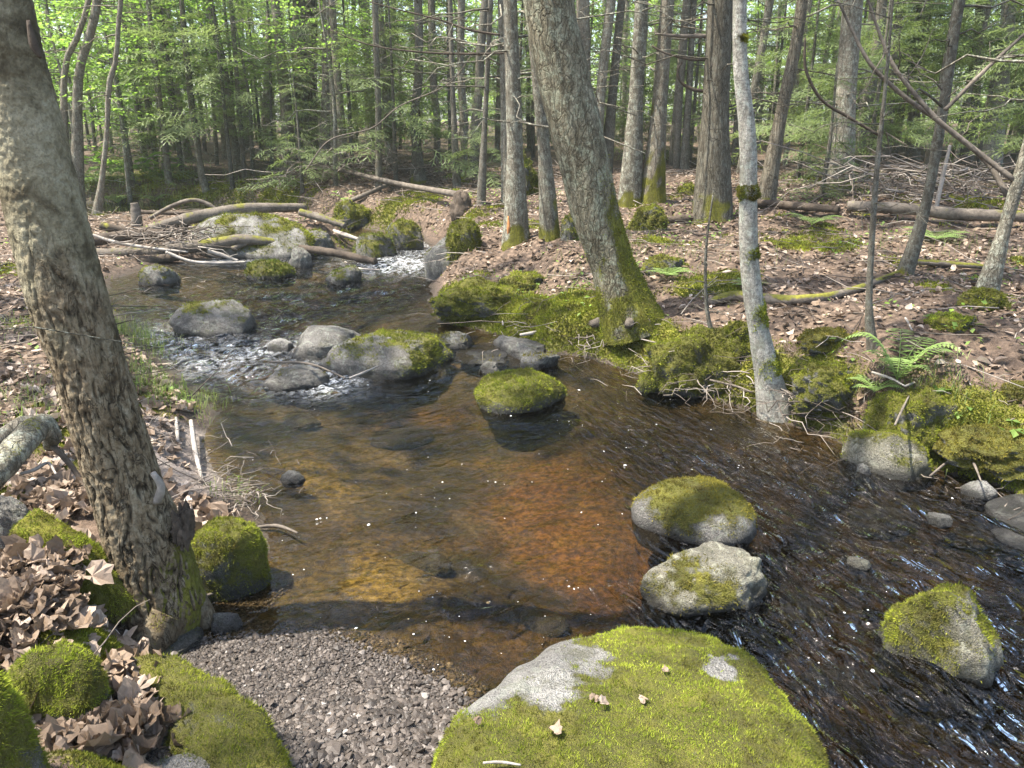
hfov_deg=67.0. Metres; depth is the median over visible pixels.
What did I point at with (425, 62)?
young fir
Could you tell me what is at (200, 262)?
stick
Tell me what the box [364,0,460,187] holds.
tree
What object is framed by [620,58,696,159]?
young fir
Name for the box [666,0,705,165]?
tree
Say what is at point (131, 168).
young fir
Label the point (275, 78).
tree
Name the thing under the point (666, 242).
ground cover
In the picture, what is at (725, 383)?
stick
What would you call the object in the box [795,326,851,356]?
mossy stone
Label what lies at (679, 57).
branch
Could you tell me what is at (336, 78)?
tree
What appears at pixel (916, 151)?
tree
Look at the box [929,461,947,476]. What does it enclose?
stick
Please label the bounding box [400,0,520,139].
leafy tree
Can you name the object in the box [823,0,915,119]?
tree
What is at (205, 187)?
sapling
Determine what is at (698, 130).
tree
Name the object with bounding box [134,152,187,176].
seedling
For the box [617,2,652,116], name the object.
tree
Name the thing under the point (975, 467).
stick
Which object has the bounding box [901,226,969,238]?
fern
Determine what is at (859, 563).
stone
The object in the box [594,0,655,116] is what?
young fir
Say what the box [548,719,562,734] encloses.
dead leaf
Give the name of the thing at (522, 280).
mossy hummock
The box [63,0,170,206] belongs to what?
tree
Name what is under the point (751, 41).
young fir
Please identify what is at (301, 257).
rock
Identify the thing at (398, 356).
rock
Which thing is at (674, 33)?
young fir
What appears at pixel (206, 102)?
tree
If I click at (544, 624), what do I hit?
sunken stone
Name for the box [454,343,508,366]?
ledge rock
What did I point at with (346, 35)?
young fir
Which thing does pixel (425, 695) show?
pebble
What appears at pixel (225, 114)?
young fir
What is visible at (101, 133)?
young fir
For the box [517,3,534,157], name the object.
tree
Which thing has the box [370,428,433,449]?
sunken stone
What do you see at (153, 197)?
fern
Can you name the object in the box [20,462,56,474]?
stick
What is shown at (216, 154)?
leafy tree
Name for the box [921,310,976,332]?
mossy hummock
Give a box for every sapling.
[39,0,122,214]
[44,0,91,145]
[56,0,211,184]
[71,8,150,170]
[97,0,255,192]
[247,0,282,171]
[675,195,762,328]
[770,0,952,351]
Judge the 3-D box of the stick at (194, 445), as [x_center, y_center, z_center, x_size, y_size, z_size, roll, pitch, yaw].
[-1.518,0.306,3.701,0.027,0.077,0.609,-8,21,-23]
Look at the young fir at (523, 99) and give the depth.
18.91 m
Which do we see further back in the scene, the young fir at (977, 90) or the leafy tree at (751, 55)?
the leafy tree at (751, 55)
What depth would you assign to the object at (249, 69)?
22.16 m
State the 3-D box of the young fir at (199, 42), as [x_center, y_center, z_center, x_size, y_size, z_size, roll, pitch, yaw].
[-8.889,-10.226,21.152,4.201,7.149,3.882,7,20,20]
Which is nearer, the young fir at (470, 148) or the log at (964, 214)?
the log at (964, 214)
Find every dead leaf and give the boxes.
[473,715,481,724]
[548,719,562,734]
[589,693,599,701]
[598,694,609,704]
[639,694,648,703]
[662,664,668,671]
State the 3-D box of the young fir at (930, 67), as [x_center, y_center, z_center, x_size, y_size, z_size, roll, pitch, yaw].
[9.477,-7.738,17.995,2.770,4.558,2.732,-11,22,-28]
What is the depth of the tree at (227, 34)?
14.98 m
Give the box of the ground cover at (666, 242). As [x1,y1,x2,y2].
[0,176,1022,424]
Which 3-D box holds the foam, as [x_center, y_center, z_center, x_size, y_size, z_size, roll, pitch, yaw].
[0.150,0.430,3.518,3.510,0.010,2.782,0,19,0]
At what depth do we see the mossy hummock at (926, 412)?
3.64 m
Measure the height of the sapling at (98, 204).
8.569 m
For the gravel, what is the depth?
2.21 m
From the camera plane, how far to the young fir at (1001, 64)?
9.59 m
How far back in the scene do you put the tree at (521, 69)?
14.00 m
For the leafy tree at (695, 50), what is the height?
4.149 m
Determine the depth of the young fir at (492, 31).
21.77 m
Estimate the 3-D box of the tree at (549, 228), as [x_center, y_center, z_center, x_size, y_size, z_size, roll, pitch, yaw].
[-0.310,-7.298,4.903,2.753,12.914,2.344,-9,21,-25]
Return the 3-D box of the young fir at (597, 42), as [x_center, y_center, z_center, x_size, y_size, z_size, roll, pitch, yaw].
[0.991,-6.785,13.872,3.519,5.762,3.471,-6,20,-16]
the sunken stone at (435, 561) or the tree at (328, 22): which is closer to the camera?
the sunken stone at (435, 561)
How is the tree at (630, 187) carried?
on the ground at (580, 500)
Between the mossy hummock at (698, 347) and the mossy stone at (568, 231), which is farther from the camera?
the mossy stone at (568, 231)
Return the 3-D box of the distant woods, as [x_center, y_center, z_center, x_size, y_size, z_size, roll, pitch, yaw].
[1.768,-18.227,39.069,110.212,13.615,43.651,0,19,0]
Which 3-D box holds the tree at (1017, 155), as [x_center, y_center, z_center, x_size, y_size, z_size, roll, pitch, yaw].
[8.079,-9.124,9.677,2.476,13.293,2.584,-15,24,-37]
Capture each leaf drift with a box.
[0,478,113,671]
[35,644,190,767]
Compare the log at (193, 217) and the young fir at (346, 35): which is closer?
the log at (193, 217)
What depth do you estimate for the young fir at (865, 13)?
15.49 m
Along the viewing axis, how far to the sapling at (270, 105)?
14.07 m
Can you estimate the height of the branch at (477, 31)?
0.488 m
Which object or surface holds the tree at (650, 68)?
on the ground at (580, 500)
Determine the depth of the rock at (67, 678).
1.76 m
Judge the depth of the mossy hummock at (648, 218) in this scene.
7.50 m
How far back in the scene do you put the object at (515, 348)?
5.30 m
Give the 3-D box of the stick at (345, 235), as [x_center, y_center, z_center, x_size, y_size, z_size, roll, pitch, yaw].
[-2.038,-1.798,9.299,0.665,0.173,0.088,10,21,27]
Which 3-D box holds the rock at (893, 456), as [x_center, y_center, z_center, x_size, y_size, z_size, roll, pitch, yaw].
[1.753,0.354,3.617,0.415,0.306,0.221,11,22,29]
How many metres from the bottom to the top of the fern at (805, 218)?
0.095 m
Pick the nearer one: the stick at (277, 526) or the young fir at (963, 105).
the stick at (277, 526)
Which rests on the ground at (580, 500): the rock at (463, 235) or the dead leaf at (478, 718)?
the rock at (463, 235)
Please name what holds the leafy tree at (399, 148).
on the ground at (580, 500)
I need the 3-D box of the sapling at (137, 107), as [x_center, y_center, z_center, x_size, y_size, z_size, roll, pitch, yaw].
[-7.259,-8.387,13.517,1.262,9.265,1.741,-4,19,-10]
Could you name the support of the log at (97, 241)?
on the ground at (580, 500)
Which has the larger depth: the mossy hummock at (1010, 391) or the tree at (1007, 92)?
the tree at (1007, 92)
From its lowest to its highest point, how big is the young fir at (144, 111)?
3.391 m
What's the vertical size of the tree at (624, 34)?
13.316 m
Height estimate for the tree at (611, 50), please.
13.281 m
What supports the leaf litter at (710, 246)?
on the ground at (580, 500)
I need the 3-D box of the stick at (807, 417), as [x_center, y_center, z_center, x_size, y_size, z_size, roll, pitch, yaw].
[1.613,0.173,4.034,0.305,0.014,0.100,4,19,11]
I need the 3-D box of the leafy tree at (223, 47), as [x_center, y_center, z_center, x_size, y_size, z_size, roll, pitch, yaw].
[-8.850,-9.578,22.164,5.424,5.225,5.976,0,19,0]
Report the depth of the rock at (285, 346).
5.35 m
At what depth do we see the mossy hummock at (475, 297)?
5.86 m
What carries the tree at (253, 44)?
on the ground at (580, 500)
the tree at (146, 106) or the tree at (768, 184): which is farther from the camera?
the tree at (146, 106)
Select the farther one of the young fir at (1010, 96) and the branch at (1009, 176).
the young fir at (1010, 96)
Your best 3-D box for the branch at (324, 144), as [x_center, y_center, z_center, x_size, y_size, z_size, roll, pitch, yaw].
[-1.403,-3.051,8.683,1.979,1.271,0.304,-1,19,-3]
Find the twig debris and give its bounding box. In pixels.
[25,276,1023,654]
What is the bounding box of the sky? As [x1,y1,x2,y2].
[40,0,1021,120]
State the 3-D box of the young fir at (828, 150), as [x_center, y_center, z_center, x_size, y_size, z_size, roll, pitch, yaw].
[3.360,-2.602,8.134,1.380,1.473,1.383,0,19,0]
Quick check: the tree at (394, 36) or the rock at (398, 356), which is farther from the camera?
the tree at (394, 36)
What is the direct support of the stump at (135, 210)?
on the ground at (580, 500)
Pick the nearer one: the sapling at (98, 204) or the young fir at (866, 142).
the sapling at (98, 204)
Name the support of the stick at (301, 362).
on the rock at (291, 380)
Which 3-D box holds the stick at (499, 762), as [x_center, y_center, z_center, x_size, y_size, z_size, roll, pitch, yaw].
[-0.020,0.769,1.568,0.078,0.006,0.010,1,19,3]
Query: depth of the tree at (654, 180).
8.34 m
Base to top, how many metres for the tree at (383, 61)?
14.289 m
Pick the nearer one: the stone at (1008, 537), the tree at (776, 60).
the stone at (1008, 537)
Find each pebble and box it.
[325,740,341,755]
[357,705,364,711]
[384,727,392,736]
[421,692,428,698]
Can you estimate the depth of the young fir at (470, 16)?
16.22 m
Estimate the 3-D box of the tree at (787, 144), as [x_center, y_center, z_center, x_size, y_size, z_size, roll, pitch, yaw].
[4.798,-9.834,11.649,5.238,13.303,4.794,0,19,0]
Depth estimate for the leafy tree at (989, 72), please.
17.91 m
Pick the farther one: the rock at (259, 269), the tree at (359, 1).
the tree at (359, 1)
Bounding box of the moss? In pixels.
[0,162,1023,767]
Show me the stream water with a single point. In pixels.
(818, 524)
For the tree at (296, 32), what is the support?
on the ground at (580, 500)
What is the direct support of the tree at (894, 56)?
on the ground at (580, 500)
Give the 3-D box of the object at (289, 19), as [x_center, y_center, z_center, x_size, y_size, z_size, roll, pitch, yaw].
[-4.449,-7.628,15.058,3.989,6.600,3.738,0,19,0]
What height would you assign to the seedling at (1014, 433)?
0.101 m
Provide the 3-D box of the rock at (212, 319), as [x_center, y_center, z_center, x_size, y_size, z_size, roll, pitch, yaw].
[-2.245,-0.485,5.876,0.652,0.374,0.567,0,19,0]
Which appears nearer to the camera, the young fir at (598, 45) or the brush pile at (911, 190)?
the brush pile at (911, 190)
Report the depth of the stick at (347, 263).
7.90 m
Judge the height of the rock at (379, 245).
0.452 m
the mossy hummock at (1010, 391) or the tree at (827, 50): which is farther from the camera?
the tree at (827, 50)
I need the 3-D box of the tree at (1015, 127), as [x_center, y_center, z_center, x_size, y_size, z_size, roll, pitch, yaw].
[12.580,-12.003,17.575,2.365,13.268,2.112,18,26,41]
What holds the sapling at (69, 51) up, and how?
on the ground at (580, 500)
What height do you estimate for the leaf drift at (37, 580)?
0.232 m
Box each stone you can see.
[209,612,242,635]
[280,470,305,487]
[282,413,320,430]
[332,198,371,232]
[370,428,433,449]
[395,551,451,576]
[521,614,566,637]
[560,213,577,240]
[640,253,688,275]
[660,555,669,562]
[788,358,860,413]
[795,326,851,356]
[847,556,870,570]
[856,463,871,477]
[926,512,952,528]
[960,480,997,500]
[984,494,1023,523]
[991,517,1023,550]
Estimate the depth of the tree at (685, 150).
12.92 m
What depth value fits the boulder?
1.76 m
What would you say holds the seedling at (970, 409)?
on the moss
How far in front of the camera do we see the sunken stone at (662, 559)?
3.25 m
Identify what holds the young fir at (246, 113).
on the ground at (580, 500)
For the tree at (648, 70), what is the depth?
17.99 m
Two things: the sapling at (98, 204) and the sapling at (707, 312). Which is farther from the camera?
the sapling at (98, 204)
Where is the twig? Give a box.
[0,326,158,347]
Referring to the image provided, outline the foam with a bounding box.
[248,380,953,671]
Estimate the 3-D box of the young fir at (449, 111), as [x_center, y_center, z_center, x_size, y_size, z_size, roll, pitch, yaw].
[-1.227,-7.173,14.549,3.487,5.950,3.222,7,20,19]
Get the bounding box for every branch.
[305,52,473,169]
[318,11,503,81]
[370,1,499,35]
[652,45,704,60]
[655,33,705,37]
[676,62,702,92]
[803,38,877,135]
[837,0,1007,197]
[867,0,1013,209]
[943,24,1023,110]
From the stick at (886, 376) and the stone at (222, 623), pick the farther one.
the stick at (886, 376)
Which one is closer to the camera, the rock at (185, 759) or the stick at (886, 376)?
the rock at (185, 759)
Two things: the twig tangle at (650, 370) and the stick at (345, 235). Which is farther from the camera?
the stick at (345, 235)
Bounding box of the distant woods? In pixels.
[33,0,1023,141]
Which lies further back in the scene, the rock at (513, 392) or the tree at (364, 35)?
the tree at (364, 35)
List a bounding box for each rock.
[0,495,28,548]
[0,669,52,767]
[4,638,112,720]
[132,652,294,767]
[137,263,180,294]
[151,750,209,767]
[161,626,203,654]
[168,297,259,351]
[190,209,317,268]
[191,515,273,602]
[242,257,295,281]
[262,365,329,399]
[267,338,293,357]
[288,247,312,273]
[292,325,360,371]
[307,227,333,258]
[320,328,452,397]
[326,263,361,284]
[351,232,397,268]
[385,218,426,259]
[424,237,449,280]
[433,330,474,357]
[444,217,482,265]
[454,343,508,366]
[473,366,567,425]
[478,361,498,376]
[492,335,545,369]
[520,350,559,377]
[630,474,757,556]
[639,541,767,616]
[837,428,934,491]
[877,580,1006,686]
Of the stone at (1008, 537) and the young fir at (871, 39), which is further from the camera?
the young fir at (871, 39)
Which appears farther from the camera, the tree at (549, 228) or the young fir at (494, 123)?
the young fir at (494, 123)
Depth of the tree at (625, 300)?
4.76 m
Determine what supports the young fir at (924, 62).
on the ground at (580, 500)
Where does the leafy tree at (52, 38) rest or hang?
on the ground at (580, 500)
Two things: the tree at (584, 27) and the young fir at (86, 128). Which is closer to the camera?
the tree at (584, 27)
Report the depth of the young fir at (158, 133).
19.78 m
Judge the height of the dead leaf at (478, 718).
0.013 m
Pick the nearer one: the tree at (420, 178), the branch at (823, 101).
the branch at (823, 101)
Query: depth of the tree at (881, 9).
10.96 m
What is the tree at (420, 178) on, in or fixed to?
on the ground at (580, 500)
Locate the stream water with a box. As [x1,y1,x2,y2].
[86,204,1023,767]
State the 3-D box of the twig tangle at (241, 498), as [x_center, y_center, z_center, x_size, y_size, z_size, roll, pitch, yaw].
[-1.215,0.479,3.264,0.551,0.180,0.460,0,19,0]
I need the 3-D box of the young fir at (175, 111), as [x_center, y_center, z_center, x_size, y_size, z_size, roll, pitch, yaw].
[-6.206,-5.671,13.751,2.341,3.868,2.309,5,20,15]
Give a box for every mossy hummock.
[428,275,519,321]
[498,269,544,290]
[523,149,538,196]
[626,202,669,233]
[634,323,750,405]
[676,181,694,195]
[723,319,749,342]
[859,387,958,454]
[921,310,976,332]
[932,422,1023,481]
[955,286,1011,311]
[1000,380,1023,404]
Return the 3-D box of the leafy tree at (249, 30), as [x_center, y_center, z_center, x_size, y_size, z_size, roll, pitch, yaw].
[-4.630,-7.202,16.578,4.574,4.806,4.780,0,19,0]
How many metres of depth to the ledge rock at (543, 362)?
5.05 m
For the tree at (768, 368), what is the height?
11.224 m
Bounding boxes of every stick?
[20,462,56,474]
[93,234,187,252]
[165,251,245,264]
[174,417,179,441]
[189,419,203,478]
[207,249,238,260]
[258,524,298,533]
[270,361,344,378]
[333,229,357,240]
[343,183,390,201]
[344,261,379,270]
[349,365,377,378]
[483,760,520,765]
[709,379,751,392]
[789,411,837,420]
[871,371,905,386]
[894,309,912,329]
[894,395,909,425]
[917,260,983,268]
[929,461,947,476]
[934,145,951,205]
[972,462,981,481]
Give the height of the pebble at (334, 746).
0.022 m
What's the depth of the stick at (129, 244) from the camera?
8.10 m
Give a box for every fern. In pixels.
[104,194,138,202]
[138,194,169,201]
[648,267,694,275]
[786,213,844,223]
[842,328,967,379]
[847,374,906,391]
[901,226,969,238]
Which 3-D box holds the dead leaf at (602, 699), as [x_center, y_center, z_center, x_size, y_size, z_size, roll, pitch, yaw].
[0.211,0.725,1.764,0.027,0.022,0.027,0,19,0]
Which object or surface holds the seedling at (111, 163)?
on the moss
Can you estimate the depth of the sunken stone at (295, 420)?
4.38 m
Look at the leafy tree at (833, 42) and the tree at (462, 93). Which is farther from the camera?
the leafy tree at (833, 42)
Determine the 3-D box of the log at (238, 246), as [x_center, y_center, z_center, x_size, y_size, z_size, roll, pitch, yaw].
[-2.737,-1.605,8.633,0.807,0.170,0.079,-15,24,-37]
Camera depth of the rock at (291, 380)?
4.70 m
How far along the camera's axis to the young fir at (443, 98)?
17.50 m
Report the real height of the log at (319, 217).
0.212 m
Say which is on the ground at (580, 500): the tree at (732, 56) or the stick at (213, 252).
the tree at (732, 56)
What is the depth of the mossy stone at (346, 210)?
10.63 m
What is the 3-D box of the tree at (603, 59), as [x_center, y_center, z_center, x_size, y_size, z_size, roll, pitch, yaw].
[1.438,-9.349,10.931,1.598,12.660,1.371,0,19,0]
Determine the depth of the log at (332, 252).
8.28 m
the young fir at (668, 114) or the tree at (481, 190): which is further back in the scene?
the young fir at (668, 114)
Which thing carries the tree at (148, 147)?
on the ground at (580, 500)
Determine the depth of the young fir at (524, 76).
24.83 m
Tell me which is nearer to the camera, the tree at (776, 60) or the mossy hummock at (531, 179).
the mossy hummock at (531, 179)
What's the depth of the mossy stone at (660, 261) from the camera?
5.93 m
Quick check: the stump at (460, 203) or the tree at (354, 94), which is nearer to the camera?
the stump at (460, 203)
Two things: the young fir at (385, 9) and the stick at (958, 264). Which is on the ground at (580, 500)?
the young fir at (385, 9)
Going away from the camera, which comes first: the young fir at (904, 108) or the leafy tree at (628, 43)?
the young fir at (904, 108)
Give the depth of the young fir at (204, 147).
18.33 m
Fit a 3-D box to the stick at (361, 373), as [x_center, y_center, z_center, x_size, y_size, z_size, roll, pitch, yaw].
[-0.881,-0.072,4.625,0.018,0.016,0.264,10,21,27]
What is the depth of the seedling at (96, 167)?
13.43 m
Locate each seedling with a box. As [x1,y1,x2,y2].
[84,154,113,184]
[87,146,138,176]
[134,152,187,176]
[332,190,354,200]
[932,384,950,392]
[954,406,972,418]
[997,418,1023,437]
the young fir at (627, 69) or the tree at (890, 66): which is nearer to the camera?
the tree at (890, 66)
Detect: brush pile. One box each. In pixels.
[88,212,250,267]
[735,132,1023,234]
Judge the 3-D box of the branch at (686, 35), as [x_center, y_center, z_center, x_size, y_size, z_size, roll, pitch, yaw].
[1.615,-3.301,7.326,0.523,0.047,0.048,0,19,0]
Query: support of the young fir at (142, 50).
on the ground at (580, 500)
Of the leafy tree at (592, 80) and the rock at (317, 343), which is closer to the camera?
the rock at (317, 343)
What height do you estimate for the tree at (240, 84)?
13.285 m
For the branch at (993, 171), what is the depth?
4.57 m
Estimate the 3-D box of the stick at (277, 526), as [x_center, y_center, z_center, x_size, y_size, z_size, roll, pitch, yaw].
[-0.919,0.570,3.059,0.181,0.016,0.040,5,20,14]
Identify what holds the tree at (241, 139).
on the ground at (580, 500)
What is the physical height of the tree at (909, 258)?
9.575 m
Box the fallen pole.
[296,160,468,196]
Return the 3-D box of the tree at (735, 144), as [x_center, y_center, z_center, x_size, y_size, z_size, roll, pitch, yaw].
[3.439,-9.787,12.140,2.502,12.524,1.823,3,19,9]
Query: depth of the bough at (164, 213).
10.05 m
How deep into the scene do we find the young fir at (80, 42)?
15.88 m
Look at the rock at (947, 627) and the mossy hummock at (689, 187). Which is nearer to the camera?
the rock at (947, 627)
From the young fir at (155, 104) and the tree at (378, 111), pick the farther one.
the young fir at (155, 104)
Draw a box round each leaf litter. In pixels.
[0,160,1023,469]
[0,361,236,728]
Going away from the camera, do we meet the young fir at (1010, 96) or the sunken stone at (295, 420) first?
the sunken stone at (295, 420)
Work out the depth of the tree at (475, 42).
30.30 m
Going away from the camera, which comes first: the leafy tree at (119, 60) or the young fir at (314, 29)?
the young fir at (314, 29)
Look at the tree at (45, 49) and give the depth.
18.68 m
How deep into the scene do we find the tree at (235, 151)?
14.29 m
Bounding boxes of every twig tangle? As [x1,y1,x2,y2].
[173,465,282,519]
[506,316,564,341]
[528,321,610,367]
[622,348,707,409]
[660,371,754,415]
[704,369,862,458]
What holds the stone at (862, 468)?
on the stream water
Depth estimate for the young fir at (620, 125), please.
15.41 m
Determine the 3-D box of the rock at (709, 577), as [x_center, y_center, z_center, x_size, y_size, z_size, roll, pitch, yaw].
[0.671,0.686,2.689,0.476,0.222,0.347,0,19,0]
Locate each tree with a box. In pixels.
[0,0,215,654]
[33,0,176,124]
[34,0,91,146]
[34,0,95,119]
[34,0,234,207]
[35,0,137,160]
[35,0,184,181]
[35,0,186,158]
[35,0,197,155]
[35,0,267,170]
[35,7,126,117]
[43,0,227,115]
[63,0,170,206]
[90,0,190,169]
[97,5,276,132]
[101,0,299,165]
[102,9,191,150]
[106,1,169,148]
[110,0,202,160]
[115,3,223,123]
[122,0,146,126]
[126,1,247,158]
[138,0,237,185]
[140,0,218,162]
[168,3,302,178]
[172,4,349,137]
[176,0,251,171]
[179,1,380,140]
[195,2,268,156]
[198,21,209,137]
[199,0,273,177]
[215,0,408,185]
[216,0,247,135]
[231,0,697,251]
[234,0,321,170]
[234,1,277,152]
[234,1,317,153]
[247,9,261,115]
[248,0,351,159]
[249,0,393,173]
[250,0,291,146]
[256,0,315,159]
[265,0,360,165]
[267,44,350,131]
[282,0,355,156]
[289,0,491,149]
[292,0,452,141]
[308,0,358,170]
[318,0,419,191]
[319,0,421,124]
[320,0,363,145]
[330,0,469,184]
[339,0,398,150]
[343,0,460,172]
[360,0,493,164]
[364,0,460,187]
[370,0,429,95]
[380,0,524,175]
[384,0,533,170]
[385,0,630,204]
[394,0,602,203]
[395,0,440,126]
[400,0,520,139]
[440,0,602,138]
[465,14,534,119]
[466,16,500,156]
[468,0,493,125]
[493,0,675,103]
[500,14,531,151]
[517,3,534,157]
[518,0,523,76]
[519,0,632,78]
[520,0,667,346]
[528,39,583,241]
[583,0,628,133]
[587,0,694,207]
[590,0,706,139]
[590,1,600,52]
[592,0,611,122]
[594,0,828,224]
[603,1,647,141]
[604,0,652,172]
[607,1,675,118]
[610,6,694,118]
[617,0,797,203]
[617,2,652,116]
[625,0,650,129]
[627,0,772,169]
[643,0,704,168]
[646,3,785,138]
[659,0,779,165]
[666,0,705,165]
[674,0,841,142]
[676,0,765,133]
[690,0,765,152]
[693,0,705,143]
[698,0,828,173]
[730,0,861,208]
[731,1,907,138]
[732,0,997,192]
[733,0,791,422]
[748,0,771,149]
[755,0,788,136]
[756,0,838,166]
[772,0,966,125]
[774,0,978,173]
[801,0,836,162]
[810,1,841,142]
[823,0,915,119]
[856,10,933,156]
[858,0,990,164]
[859,1,1020,142]
[874,4,986,159]
[876,0,1023,277]
[882,7,970,158]
[910,1,1023,145]
[910,54,1023,290]
[911,0,1021,165]
[934,0,1017,176]
[949,7,1023,174]
[957,0,1022,168]
[969,27,1023,135]
[1004,80,1023,153]
[1010,32,1023,157]
[1012,31,1023,143]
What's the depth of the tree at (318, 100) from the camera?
17.90 m
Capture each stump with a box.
[130,203,142,226]
[450,189,470,220]
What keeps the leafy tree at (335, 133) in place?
on the ground at (580, 500)
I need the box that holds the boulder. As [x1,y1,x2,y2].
[431,625,829,767]
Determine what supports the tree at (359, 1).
on the ground at (580, 500)
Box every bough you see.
[141,210,197,214]
[149,198,214,219]
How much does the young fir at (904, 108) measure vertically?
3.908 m
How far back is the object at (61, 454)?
2.92 m
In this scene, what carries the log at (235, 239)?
on the ground at (580, 500)
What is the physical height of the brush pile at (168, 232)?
0.621 m
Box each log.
[94,226,187,245]
[96,234,274,256]
[99,222,189,231]
[128,253,178,262]
[148,203,306,228]
[231,244,247,250]
[298,209,346,228]
[298,244,377,264]
[667,213,693,223]
[708,270,899,305]
[757,199,840,212]
[847,201,1023,221]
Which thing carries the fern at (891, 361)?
on the ground at (580, 500)
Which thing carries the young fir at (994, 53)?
on the ground at (580, 500)
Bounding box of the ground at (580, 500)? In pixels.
[0,120,1023,767]
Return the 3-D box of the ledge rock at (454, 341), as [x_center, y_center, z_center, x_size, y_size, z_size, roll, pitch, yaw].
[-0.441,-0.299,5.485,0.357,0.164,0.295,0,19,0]
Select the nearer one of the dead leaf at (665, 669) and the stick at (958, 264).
the dead leaf at (665, 669)
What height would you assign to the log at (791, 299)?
0.200 m
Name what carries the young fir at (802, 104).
on the ground at (580, 500)
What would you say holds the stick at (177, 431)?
on the ground at (580, 500)
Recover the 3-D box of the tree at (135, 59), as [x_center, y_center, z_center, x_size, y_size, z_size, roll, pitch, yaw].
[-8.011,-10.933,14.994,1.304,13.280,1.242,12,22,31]
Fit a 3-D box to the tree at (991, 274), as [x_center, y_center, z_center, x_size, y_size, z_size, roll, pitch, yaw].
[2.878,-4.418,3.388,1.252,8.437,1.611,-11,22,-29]
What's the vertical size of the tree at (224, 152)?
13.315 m
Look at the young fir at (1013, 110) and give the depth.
15.74 m
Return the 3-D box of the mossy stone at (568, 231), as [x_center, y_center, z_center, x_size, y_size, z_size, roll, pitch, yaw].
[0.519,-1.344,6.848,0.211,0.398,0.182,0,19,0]
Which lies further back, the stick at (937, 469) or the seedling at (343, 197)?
the seedling at (343, 197)
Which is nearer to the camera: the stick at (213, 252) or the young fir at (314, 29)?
the stick at (213, 252)
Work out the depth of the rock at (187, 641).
2.38 m
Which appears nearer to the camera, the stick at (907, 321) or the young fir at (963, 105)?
the stick at (907, 321)
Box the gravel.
[145,585,492,767]
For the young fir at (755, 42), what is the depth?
19.40 m
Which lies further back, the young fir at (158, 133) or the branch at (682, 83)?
the young fir at (158, 133)
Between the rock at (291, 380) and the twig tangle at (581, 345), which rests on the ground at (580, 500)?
the twig tangle at (581, 345)
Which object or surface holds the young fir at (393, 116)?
on the ground at (580, 500)
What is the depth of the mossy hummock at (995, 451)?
3.44 m
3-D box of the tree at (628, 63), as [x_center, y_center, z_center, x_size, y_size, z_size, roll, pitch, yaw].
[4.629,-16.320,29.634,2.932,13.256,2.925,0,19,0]
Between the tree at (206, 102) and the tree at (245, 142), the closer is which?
the tree at (245, 142)
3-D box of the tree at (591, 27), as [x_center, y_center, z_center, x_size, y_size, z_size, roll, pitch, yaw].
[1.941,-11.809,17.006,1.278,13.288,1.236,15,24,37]
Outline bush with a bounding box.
[205,134,464,200]
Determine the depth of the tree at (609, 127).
12.77 m
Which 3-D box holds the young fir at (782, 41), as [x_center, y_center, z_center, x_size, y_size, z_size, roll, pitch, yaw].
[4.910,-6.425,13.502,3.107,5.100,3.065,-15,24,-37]
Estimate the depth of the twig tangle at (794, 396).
3.99 m
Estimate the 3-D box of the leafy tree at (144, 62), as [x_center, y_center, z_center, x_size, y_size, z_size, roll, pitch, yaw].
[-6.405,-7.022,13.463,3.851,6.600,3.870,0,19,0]
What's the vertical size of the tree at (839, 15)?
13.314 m
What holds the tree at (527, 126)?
on the ground at (580, 500)
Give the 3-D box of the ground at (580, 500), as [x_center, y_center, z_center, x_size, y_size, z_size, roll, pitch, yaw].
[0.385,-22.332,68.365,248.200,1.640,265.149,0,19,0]
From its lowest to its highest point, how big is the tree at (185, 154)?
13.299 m
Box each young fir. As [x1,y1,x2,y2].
[36,0,122,146]
[38,0,215,99]
[40,0,149,85]
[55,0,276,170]
[69,36,208,189]
[71,61,133,139]
[88,1,270,151]
[98,0,209,148]
[98,0,247,170]
[99,61,193,142]
[108,0,312,189]
[111,44,207,136]
[119,84,200,149]
[123,0,262,142]
[185,0,319,159]
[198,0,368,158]
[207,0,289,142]
[236,71,345,192]
[247,0,440,163]
[253,1,352,117]
[256,0,398,115]
[257,70,328,174]
[288,0,478,180]
[315,0,450,166]
[316,0,478,114]
[317,0,396,131]
[342,85,364,145]
[345,0,491,146]
[353,0,530,161]
[354,0,519,92]
[382,37,441,134]
[398,7,469,113]
[434,75,500,189]
[440,0,531,117]
[465,0,531,99]
[469,41,552,145]
[469,104,525,136]
[470,0,659,120]
[470,8,654,86]
[472,5,531,116]
[593,1,752,80]
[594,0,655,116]
[604,0,781,167]
[604,39,680,158]
[604,74,627,141]
[615,1,733,159]
[618,0,732,87]
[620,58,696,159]
[643,0,732,120]
[682,0,871,131]
[729,0,787,118]
[729,0,897,179]
[729,1,804,119]
[730,49,809,147]
[757,0,972,77]
[762,47,825,140]
[763,0,837,132]
[763,0,837,141]
[766,0,913,87]
[773,2,964,84]
[780,63,898,201]
[786,0,977,180]
[813,80,903,159]
[815,46,934,142]
[828,0,1013,161]
[832,2,1010,150]
[856,0,965,161]
[859,0,1023,174]
[872,0,981,122]
[880,0,1023,157]
[888,1,1023,168]
[915,24,1023,189]
[926,0,1023,133]
[934,1,1023,101]
[940,0,1023,81]
[953,0,1023,95]
[980,23,1022,151]
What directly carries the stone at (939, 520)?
on the stream water

